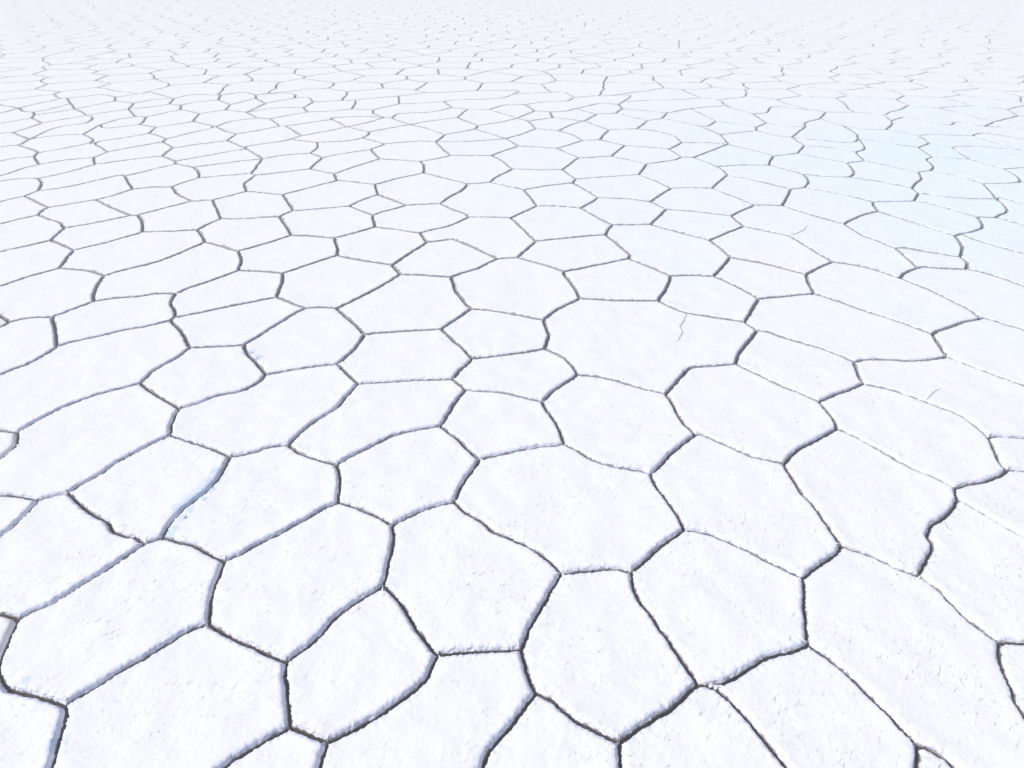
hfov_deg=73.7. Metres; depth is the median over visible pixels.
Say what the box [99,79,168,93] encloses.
salt plate
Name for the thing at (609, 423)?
salt plate
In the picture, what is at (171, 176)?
salt plate
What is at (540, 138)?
salt plate
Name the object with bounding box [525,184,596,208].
salt plate
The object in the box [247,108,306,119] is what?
salt plate
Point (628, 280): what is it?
salt plate
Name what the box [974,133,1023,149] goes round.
salt plate
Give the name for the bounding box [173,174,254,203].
salt plate
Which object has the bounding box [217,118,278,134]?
salt plate
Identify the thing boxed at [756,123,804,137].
salt plate
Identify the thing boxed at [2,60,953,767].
ground
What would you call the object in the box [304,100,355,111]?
salt plate
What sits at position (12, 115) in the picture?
salt plate
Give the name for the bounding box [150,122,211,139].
salt plate
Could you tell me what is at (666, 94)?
salt plate
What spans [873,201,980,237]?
salt plate
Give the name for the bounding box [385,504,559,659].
salt plate
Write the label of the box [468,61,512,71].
salt plate
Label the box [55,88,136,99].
salt plate
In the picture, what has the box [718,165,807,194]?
salt plate
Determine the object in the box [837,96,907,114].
salt plate
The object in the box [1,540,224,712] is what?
salt plate
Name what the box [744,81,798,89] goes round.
salt plate
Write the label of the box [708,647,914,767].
salt plate
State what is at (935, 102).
salt plate
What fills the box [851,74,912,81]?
salt plate
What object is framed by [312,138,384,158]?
salt plate
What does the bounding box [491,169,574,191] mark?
salt plate
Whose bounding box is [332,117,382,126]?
salt plate
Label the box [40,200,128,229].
salt plate
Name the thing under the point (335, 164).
salt plate
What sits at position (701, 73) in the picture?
salt plate
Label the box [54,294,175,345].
salt plate
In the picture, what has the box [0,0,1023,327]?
salt plates
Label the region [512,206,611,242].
salt plate
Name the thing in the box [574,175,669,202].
salt plate
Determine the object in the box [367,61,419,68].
salt plate
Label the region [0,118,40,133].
salt plate
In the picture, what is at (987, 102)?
salt plate
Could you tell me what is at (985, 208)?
salt plate
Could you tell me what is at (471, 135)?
salt plate
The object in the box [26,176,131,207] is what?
salt plate
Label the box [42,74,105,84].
salt plate
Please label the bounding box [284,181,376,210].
salt plate
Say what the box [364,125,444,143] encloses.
salt plate
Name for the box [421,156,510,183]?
salt plate
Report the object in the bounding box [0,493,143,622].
salt plate
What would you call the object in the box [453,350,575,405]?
salt plate
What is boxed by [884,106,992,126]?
salt plate
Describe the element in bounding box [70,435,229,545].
salt plate
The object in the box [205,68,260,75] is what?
salt plate
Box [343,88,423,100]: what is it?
salt plate
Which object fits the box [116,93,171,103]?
salt plate
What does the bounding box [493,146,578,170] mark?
salt plate
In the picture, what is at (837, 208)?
salt plate
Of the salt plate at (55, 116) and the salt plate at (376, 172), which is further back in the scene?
the salt plate at (55, 116)
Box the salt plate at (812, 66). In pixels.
[780,62,836,71]
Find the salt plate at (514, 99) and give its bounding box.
[444,92,573,109]
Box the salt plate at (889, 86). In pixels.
[866,82,925,90]
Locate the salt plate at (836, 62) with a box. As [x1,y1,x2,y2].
[798,58,854,67]
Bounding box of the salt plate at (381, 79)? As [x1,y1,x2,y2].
[351,75,406,84]
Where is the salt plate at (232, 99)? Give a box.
[219,93,255,105]
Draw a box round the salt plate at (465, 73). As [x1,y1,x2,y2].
[437,68,485,77]
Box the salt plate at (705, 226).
[652,210,741,241]
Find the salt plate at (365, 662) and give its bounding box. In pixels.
[287,587,436,748]
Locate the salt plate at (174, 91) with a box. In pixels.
[143,83,227,99]
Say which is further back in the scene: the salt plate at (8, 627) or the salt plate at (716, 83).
the salt plate at (716, 83)
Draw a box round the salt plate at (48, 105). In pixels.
[21,98,69,114]
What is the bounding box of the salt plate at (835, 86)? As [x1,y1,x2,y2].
[799,82,869,90]
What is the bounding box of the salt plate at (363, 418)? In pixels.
[290,380,464,472]
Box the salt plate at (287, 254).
[240,236,337,279]
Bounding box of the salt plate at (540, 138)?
[507,129,581,148]
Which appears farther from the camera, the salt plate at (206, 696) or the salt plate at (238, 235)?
the salt plate at (238, 235)
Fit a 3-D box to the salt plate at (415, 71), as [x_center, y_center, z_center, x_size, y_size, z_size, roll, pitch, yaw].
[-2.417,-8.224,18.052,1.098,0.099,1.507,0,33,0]
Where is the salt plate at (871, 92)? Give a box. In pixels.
[837,87,903,99]
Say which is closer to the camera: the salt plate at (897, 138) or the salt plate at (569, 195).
the salt plate at (569, 195)
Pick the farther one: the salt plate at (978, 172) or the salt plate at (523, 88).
the salt plate at (523, 88)
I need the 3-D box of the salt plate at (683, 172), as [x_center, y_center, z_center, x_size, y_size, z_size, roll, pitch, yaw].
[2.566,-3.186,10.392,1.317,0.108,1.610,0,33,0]
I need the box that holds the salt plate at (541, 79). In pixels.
[513,74,554,83]
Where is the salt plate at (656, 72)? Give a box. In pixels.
[630,68,681,76]
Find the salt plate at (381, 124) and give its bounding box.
[349,118,407,134]
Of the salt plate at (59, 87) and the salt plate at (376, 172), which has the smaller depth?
the salt plate at (376, 172)
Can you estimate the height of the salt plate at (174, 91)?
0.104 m
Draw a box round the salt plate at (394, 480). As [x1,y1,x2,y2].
[338,426,478,532]
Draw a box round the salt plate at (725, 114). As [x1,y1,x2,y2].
[692,106,765,128]
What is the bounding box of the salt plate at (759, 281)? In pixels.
[715,258,813,303]
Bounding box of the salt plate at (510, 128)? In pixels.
[476,119,534,139]
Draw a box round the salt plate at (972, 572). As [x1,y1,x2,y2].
[920,501,1023,648]
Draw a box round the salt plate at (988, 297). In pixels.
[901,268,1023,330]
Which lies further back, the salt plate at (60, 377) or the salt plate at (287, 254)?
the salt plate at (287, 254)
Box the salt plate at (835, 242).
[732,205,915,278]
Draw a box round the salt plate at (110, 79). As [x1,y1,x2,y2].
[97,73,154,83]
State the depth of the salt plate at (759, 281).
7.11 m
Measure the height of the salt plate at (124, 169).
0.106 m
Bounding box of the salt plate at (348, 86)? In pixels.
[329,81,381,92]
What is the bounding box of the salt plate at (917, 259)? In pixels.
[897,248,965,269]
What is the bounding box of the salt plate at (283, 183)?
[245,169,335,196]
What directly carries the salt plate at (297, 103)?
on the ground
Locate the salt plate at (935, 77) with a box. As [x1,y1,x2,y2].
[905,72,966,82]
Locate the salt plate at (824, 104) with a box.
[778,96,852,113]
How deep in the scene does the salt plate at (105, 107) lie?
14.13 m
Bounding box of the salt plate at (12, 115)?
[0,108,34,123]
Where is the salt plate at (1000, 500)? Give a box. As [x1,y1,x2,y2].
[954,471,1023,536]
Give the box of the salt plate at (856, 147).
[793,138,863,152]
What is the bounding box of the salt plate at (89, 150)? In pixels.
[35,143,106,164]
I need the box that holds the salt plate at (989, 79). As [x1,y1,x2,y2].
[959,75,1023,83]
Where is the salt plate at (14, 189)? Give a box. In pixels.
[0,179,41,201]
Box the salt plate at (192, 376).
[142,346,265,411]
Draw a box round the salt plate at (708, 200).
[652,188,753,217]
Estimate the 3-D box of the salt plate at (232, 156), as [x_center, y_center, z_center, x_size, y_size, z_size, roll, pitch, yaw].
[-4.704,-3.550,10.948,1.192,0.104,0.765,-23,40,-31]
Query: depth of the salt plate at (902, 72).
17.89 m
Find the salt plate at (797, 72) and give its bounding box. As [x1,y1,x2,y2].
[782,69,839,77]
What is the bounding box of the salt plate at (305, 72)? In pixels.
[295,67,341,77]
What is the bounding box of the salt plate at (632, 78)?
[604,74,656,82]
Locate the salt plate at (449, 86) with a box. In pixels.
[416,80,482,92]
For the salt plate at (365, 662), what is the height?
0.105 m
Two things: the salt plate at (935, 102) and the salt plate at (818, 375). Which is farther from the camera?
the salt plate at (935, 102)
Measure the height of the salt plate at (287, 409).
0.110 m
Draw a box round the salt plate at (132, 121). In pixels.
[102,117,145,127]
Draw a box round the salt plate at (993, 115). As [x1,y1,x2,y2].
[940,106,1016,122]
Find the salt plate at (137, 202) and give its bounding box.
[97,187,189,218]
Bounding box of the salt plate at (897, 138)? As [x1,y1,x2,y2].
[844,126,927,147]
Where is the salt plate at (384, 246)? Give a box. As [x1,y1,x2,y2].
[336,227,425,267]
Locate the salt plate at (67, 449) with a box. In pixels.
[0,383,178,501]
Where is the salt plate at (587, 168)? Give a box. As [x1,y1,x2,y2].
[563,157,645,180]
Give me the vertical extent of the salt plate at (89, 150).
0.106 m
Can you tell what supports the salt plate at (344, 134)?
on the ground
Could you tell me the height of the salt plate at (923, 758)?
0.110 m
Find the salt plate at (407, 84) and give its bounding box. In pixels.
[382,79,426,89]
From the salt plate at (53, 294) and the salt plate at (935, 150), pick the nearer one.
the salt plate at (53, 294)
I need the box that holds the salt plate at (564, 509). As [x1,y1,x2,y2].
[455,443,681,579]
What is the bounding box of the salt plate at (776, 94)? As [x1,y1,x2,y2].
[745,89,799,99]
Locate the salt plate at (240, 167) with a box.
[194,159,261,177]
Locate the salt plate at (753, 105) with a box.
[719,96,805,114]
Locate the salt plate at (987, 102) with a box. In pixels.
[943,95,1023,109]
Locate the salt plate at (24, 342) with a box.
[0,318,58,374]
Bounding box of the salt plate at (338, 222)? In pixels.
[281,207,374,244]
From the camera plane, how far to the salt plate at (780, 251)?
7.77 m
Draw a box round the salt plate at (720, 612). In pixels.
[631,529,807,688]
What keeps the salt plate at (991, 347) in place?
on the ground
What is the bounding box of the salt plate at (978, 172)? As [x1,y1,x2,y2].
[927,157,1018,184]
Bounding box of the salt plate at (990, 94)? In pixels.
[953,88,1019,101]
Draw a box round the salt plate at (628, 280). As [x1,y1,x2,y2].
[564,259,670,301]
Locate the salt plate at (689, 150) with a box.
[670,143,726,157]
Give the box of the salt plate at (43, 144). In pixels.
[19,134,92,153]
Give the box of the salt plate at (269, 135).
[228,126,299,148]
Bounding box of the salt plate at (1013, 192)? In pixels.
[983,183,1023,203]
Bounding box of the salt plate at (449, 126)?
[411,118,477,134]
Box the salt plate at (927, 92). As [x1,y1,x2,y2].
[891,88,958,97]
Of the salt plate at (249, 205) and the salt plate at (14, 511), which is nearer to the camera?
the salt plate at (14, 511)
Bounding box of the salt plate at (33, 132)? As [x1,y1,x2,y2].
[14,116,92,139]
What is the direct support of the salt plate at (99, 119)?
on the ground
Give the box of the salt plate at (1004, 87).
[964,82,1023,91]
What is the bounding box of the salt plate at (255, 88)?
[220,81,280,98]
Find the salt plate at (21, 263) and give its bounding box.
[0,241,73,285]
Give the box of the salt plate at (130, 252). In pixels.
[61,230,204,277]
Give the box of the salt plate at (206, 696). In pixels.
[54,624,290,767]
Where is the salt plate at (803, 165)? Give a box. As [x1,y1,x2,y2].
[770,153,852,177]
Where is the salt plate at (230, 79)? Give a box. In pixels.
[205,75,252,84]
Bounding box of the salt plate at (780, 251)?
[711,227,831,277]
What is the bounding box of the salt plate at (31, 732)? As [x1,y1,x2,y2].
[0,678,68,767]
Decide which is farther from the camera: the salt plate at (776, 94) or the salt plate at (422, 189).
the salt plate at (776, 94)
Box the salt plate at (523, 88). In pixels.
[478,82,550,93]
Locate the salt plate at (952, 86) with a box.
[912,80,977,91]
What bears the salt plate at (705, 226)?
on the ground
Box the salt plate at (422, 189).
[376,173,466,205]
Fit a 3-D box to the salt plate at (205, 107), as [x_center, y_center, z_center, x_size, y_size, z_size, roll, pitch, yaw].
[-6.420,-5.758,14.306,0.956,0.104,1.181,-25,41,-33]
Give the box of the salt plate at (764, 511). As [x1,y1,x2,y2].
[651,435,839,582]
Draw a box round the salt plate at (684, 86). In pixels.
[659,83,711,89]
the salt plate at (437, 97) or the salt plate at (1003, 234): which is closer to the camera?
the salt plate at (1003, 234)
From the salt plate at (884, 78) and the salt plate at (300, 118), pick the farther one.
the salt plate at (884, 78)
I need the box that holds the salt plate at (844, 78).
[830,74,883,85]
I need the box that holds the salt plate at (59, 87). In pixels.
[36,81,108,91]
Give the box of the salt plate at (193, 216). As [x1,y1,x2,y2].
[139,200,220,232]
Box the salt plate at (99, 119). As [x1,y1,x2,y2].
[32,109,133,138]
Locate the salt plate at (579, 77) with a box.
[550,74,606,84]
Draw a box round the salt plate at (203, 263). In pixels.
[95,243,241,301]
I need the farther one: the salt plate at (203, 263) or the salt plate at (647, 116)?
the salt plate at (647, 116)
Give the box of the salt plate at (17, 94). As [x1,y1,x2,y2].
[0,89,58,100]
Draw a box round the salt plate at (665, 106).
[619,98,727,113]
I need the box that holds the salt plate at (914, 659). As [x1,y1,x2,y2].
[802,548,1023,767]
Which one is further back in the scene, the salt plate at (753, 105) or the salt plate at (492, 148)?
the salt plate at (753, 105)
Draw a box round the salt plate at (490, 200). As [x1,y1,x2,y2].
[441,183,536,219]
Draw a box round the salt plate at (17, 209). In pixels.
[0,197,47,223]
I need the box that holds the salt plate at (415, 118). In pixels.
[393,108,466,124]
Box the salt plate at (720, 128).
[703,121,755,135]
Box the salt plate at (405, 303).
[338,274,469,337]
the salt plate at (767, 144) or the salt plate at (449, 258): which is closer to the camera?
the salt plate at (449, 258)
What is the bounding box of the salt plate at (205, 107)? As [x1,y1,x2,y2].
[181,100,229,113]
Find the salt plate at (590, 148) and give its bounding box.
[558,140,623,157]
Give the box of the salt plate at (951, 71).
[922,67,984,75]
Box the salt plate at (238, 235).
[199,217,289,254]
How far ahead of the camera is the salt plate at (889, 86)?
16.19 m
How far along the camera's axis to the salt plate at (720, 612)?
3.66 m
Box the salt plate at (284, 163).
[253,154,321,175]
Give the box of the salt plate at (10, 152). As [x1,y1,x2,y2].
[0,145,37,160]
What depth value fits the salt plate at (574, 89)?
15.98 m
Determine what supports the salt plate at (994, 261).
on the ground
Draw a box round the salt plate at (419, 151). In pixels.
[372,141,448,162]
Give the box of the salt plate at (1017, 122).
[986,116,1023,128]
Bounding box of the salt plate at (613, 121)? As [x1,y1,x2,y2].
[585,113,646,131]
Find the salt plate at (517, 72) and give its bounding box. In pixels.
[489,68,546,76]
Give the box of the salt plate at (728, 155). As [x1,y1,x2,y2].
[695,145,772,167]
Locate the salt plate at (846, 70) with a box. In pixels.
[831,66,879,74]
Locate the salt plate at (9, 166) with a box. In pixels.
[0,157,37,175]
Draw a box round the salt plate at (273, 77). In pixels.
[246,74,304,81]
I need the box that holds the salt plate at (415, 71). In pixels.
[398,67,438,76]
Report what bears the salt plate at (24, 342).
on the ground
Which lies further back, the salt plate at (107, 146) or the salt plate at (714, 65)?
the salt plate at (714, 65)
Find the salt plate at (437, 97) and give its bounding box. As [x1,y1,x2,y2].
[399,91,517,103]
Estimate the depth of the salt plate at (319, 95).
15.37 m
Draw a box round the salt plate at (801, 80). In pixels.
[774,76,837,85]
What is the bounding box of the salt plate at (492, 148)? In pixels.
[437,139,516,156]
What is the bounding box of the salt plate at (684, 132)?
[639,119,726,144]
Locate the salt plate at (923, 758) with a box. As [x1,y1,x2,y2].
[914,749,950,767]
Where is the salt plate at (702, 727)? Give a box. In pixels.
[619,687,783,767]
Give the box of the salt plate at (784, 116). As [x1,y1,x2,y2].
[754,107,824,126]
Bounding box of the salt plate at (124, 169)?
[39,156,174,190]
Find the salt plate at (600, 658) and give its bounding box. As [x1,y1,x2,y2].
[522,570,695,749]
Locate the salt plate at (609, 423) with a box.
[543,376,694,478]
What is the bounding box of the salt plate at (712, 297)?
[659,276,757,323]
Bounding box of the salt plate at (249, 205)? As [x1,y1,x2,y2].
[213,192,291,219]
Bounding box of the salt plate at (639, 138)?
[601,129,680,149]
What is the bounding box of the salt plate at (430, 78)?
[407,75,464,82]
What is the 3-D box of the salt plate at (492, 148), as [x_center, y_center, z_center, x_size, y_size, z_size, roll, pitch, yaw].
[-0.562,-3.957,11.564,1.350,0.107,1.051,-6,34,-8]
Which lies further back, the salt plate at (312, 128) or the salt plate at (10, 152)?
the salt plate at (312, 128)
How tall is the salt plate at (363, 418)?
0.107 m
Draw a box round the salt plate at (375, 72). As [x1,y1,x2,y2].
[344,68,403,75]
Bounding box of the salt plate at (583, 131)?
[559,121,607,140]
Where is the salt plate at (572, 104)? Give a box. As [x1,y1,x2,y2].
[526,95,629,113]
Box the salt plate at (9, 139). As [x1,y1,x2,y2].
[0,133,28,146]
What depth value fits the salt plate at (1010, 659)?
3.35 m
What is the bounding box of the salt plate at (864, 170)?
[848,161,919,188]
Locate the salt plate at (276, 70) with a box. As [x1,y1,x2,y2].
[246,66,296,74]
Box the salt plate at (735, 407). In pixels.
[666,364,834,466]
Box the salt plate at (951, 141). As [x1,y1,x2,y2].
[920,134,1020,149]
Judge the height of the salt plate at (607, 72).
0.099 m
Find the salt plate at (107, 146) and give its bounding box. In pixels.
[96,134,165,152]
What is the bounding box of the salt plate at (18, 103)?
[0,95,58,110]
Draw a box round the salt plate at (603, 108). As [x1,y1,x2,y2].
[578,103,621,114]
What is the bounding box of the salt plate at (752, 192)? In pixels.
[713,175,789,205]
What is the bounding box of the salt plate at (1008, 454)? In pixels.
[989,437,1023,476]
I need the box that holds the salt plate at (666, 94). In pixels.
[611,88,698,101]
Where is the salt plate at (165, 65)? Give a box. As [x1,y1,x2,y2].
[133,61,188,69]
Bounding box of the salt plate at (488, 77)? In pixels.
[465,71,521,83]
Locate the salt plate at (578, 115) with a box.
[551,109,595,121]
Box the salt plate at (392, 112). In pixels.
[374,102,450,118]
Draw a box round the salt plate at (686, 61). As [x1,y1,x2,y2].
[664,57,712,65]
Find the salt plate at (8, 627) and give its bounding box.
[0,617,17,680]
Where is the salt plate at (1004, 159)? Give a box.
[953,146,1023,169]
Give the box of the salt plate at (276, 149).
[246,140,317,159]
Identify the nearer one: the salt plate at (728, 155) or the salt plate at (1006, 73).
the salt plate at (728, 155)
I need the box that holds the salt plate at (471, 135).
[437,129,503,141]
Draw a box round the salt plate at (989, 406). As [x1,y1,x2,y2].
[854,357,1023,440]
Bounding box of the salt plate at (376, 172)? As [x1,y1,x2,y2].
[335,159,423,187]
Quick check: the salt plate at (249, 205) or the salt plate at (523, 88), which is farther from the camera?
the salt plate at (523, 88)
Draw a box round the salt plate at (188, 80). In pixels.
[157,75,217,85]
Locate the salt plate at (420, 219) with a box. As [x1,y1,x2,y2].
[374,204,467,235]
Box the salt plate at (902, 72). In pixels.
[871,69,926,76]
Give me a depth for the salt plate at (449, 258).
7.53 m
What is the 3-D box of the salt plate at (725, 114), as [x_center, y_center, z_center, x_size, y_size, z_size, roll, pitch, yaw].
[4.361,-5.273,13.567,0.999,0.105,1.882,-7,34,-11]
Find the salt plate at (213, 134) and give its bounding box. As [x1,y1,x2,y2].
[164,126,235,148]
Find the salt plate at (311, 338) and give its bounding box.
[246,308,363,376]
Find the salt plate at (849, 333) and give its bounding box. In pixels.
[746,294,945,366]
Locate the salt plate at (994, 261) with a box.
[955,234,1023,286]
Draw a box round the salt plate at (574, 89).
[541,81,603,97]
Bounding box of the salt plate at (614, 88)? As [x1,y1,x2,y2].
[600,82,662,95]
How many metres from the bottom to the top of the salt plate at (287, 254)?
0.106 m
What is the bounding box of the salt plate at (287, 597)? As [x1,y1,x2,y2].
[211,504,393,667]
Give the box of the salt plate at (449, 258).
[393,240,496,281]
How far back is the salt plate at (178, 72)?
17.79 m
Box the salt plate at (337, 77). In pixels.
[304,71,364,82]
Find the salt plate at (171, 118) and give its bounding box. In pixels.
[141,110,199,128]
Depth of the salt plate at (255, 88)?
15.97 m
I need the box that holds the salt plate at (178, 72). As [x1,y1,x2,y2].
[150,67,206,79]
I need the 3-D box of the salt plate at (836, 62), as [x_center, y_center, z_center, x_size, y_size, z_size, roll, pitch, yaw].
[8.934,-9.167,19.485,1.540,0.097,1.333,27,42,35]
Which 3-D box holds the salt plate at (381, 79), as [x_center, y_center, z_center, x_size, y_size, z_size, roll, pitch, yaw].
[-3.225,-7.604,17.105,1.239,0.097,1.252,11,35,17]
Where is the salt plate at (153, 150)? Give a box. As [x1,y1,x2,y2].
[95,142,171,163]
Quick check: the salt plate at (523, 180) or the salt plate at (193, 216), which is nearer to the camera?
the salt plate at (193, 216)
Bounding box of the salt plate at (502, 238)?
[421,217,534,259]
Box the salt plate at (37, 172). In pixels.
[0,158,94,181]
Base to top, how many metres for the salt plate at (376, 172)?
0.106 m
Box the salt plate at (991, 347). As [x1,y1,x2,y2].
[932,319,1023,386]
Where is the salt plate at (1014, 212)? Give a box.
[997,198,1023,225]
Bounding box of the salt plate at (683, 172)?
[640,157,726,189]
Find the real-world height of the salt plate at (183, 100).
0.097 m
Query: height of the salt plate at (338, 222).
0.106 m
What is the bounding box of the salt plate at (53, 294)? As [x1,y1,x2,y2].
[0,269,103,323]
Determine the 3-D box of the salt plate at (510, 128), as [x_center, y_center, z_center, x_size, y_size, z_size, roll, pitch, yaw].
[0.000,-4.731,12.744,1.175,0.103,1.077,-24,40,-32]
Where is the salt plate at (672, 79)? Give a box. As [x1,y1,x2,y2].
[653,76,706,83]
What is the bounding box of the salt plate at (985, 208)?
[915,194,1005,218]
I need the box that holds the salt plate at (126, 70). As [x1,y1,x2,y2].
[93,66,159,75]
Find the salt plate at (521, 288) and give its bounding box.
[452,257,578,323]
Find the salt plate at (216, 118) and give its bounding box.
[194,110,255,126]
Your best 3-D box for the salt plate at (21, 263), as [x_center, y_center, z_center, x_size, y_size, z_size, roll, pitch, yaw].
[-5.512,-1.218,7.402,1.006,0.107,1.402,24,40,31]
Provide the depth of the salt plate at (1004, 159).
11.07 m
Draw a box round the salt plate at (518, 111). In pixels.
[491,105,533,118]
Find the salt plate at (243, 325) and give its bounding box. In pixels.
[172,297,303,351]
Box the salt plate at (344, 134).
[291,127,368,145]
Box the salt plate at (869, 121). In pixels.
[821,112,890,129]
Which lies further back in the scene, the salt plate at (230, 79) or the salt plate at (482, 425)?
the salt plate at (230, 79)
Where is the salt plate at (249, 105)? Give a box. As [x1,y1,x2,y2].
[227,98,264,112]
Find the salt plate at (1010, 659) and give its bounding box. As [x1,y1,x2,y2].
[996,644,1023,718]
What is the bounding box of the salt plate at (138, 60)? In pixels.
[118,56,173,64]
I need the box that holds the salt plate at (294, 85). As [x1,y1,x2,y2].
[270,79,333,92]
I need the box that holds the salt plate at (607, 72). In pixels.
[582,68,631,77]
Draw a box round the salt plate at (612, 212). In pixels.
[582,198,665,226]
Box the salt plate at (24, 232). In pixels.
[0,216,63,251]
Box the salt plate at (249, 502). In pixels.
[164,446,340,564]
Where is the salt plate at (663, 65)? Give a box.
[642,62,690,70]
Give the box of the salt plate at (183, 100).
[171,95,220,107]
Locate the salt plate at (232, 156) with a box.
[176,149,260,168]
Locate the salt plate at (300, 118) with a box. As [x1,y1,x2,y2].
[271,109,383,126]
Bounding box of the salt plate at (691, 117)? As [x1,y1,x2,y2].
[663,109,714,126]
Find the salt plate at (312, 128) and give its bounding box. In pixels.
[287,120,344,135]
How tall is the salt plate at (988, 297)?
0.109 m
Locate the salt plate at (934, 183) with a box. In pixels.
[912,171,993,198]
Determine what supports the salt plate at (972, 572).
on the ground
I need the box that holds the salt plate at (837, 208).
[783,188,876,224]
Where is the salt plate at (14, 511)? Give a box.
[0,497,37,537]
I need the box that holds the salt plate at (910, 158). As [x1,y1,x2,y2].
[856,139,931,173]
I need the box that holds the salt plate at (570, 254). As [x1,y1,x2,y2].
[518,235,628,275]
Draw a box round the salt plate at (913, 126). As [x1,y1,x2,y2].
[887,117,1023,138]
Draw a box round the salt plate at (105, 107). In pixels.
[76,101,133,115]
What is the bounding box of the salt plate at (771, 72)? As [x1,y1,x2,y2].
[727,68,783,76]
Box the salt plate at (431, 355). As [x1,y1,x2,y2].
[338,329,471,385]
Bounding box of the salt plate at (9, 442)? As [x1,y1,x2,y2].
[0,432,18,459]
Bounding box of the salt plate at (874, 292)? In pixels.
[806,263,979,336]
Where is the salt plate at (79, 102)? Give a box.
[68,95,115,109]
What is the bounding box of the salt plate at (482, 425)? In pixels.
[441,391,562,463]
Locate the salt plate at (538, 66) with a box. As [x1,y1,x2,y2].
[511,62,559,71]
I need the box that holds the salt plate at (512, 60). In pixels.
[482,56,537,64]
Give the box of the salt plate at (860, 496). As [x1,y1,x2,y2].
[784,429,954,576]
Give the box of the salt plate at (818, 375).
[736,331,862,403]
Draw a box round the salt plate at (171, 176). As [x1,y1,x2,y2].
[126,164,199,189]
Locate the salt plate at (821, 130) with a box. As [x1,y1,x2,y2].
[793,119,856,142]
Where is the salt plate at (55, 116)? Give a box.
[33,109,85,123]
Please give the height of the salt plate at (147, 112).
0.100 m
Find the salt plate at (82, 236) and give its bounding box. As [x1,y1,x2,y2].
[52,216,143,251]
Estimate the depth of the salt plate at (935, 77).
17.21 m
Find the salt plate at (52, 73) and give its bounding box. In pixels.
[34,69,96,77]
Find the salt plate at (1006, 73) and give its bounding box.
[975,69,1023,77]
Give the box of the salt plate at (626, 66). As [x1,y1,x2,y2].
[595,61,641,71]
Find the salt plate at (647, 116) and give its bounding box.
[617,109,666,121]
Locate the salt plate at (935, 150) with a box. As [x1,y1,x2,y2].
[919,143,966,158]
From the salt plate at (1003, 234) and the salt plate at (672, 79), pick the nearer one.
the salt plate at (1003, 234)
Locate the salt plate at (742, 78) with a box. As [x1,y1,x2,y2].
[717,73,779,85]
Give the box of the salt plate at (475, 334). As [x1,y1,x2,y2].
[443,310,547,360]
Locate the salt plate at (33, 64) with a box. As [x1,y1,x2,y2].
[0,60,48,67]
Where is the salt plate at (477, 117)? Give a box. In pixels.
[458,109,515,126]
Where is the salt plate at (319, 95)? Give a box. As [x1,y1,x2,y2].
[260,88,346,102]
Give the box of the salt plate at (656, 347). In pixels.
[544,298,754,396]
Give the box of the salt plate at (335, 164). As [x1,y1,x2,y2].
[311,150,378,176]
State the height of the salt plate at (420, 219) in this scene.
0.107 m
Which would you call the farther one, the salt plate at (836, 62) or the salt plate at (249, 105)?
the salt plate at (836, 62)
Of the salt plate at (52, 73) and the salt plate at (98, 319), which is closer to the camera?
the salt plate at (98, 319)
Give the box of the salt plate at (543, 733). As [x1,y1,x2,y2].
[485,696,618,767]
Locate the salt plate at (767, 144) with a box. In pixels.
[721,131,802,157]
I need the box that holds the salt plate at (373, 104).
[353,96,398,113]
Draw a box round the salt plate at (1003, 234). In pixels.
[962,217,1023,253]
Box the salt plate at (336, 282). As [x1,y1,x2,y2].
[278,256,398,310]
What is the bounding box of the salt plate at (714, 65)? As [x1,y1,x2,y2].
[687,61,736,69]
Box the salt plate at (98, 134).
[84,125,154,144]
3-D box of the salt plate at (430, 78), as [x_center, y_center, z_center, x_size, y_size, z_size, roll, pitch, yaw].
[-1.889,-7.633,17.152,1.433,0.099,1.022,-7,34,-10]
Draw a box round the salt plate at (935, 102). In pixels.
[897,96,969,107]
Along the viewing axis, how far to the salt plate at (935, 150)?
11.31 m
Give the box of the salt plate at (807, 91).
[787,86,845,98]
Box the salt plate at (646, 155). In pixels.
[613,146,680,165]
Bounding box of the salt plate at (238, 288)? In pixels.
[172,271,283,317]
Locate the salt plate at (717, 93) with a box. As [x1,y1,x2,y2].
[683,87,745,99]
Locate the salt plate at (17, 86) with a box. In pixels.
[0,81,46,91]
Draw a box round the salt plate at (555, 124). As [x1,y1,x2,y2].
[529,118,582,130]
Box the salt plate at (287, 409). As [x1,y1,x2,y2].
[171,364,356,459]
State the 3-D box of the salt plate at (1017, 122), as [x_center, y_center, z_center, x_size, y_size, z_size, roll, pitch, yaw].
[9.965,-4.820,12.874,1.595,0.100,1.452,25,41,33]
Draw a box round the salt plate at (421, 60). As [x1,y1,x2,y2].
[395,55,438,65]
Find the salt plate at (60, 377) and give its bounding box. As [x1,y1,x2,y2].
[0,321,189,436]
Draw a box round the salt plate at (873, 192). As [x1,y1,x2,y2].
[804,175,916,205]
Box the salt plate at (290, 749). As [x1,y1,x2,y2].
[228,730,326,767]
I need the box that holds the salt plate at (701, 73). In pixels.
[680,68,733,78]
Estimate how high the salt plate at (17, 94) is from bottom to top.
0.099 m
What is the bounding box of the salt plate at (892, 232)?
[845,212,960,256]
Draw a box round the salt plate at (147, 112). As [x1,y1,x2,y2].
[129,104,181,117]
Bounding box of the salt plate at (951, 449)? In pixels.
[820,385,1005,492]
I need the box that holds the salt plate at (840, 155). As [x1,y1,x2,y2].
[799,146,862,163]
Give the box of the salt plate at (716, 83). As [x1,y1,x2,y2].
[702,78,747,90]
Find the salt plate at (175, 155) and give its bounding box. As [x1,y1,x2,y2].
[164,141,244,163]
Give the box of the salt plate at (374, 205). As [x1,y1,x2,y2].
[351,195,404,220]
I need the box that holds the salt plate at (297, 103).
[247,98,311,112]
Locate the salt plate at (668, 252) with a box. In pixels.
[606,225,728,281]
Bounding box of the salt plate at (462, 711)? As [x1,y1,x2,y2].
[322,651,534,767]
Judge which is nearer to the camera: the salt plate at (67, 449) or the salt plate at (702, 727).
the salt plate at (702, 727)

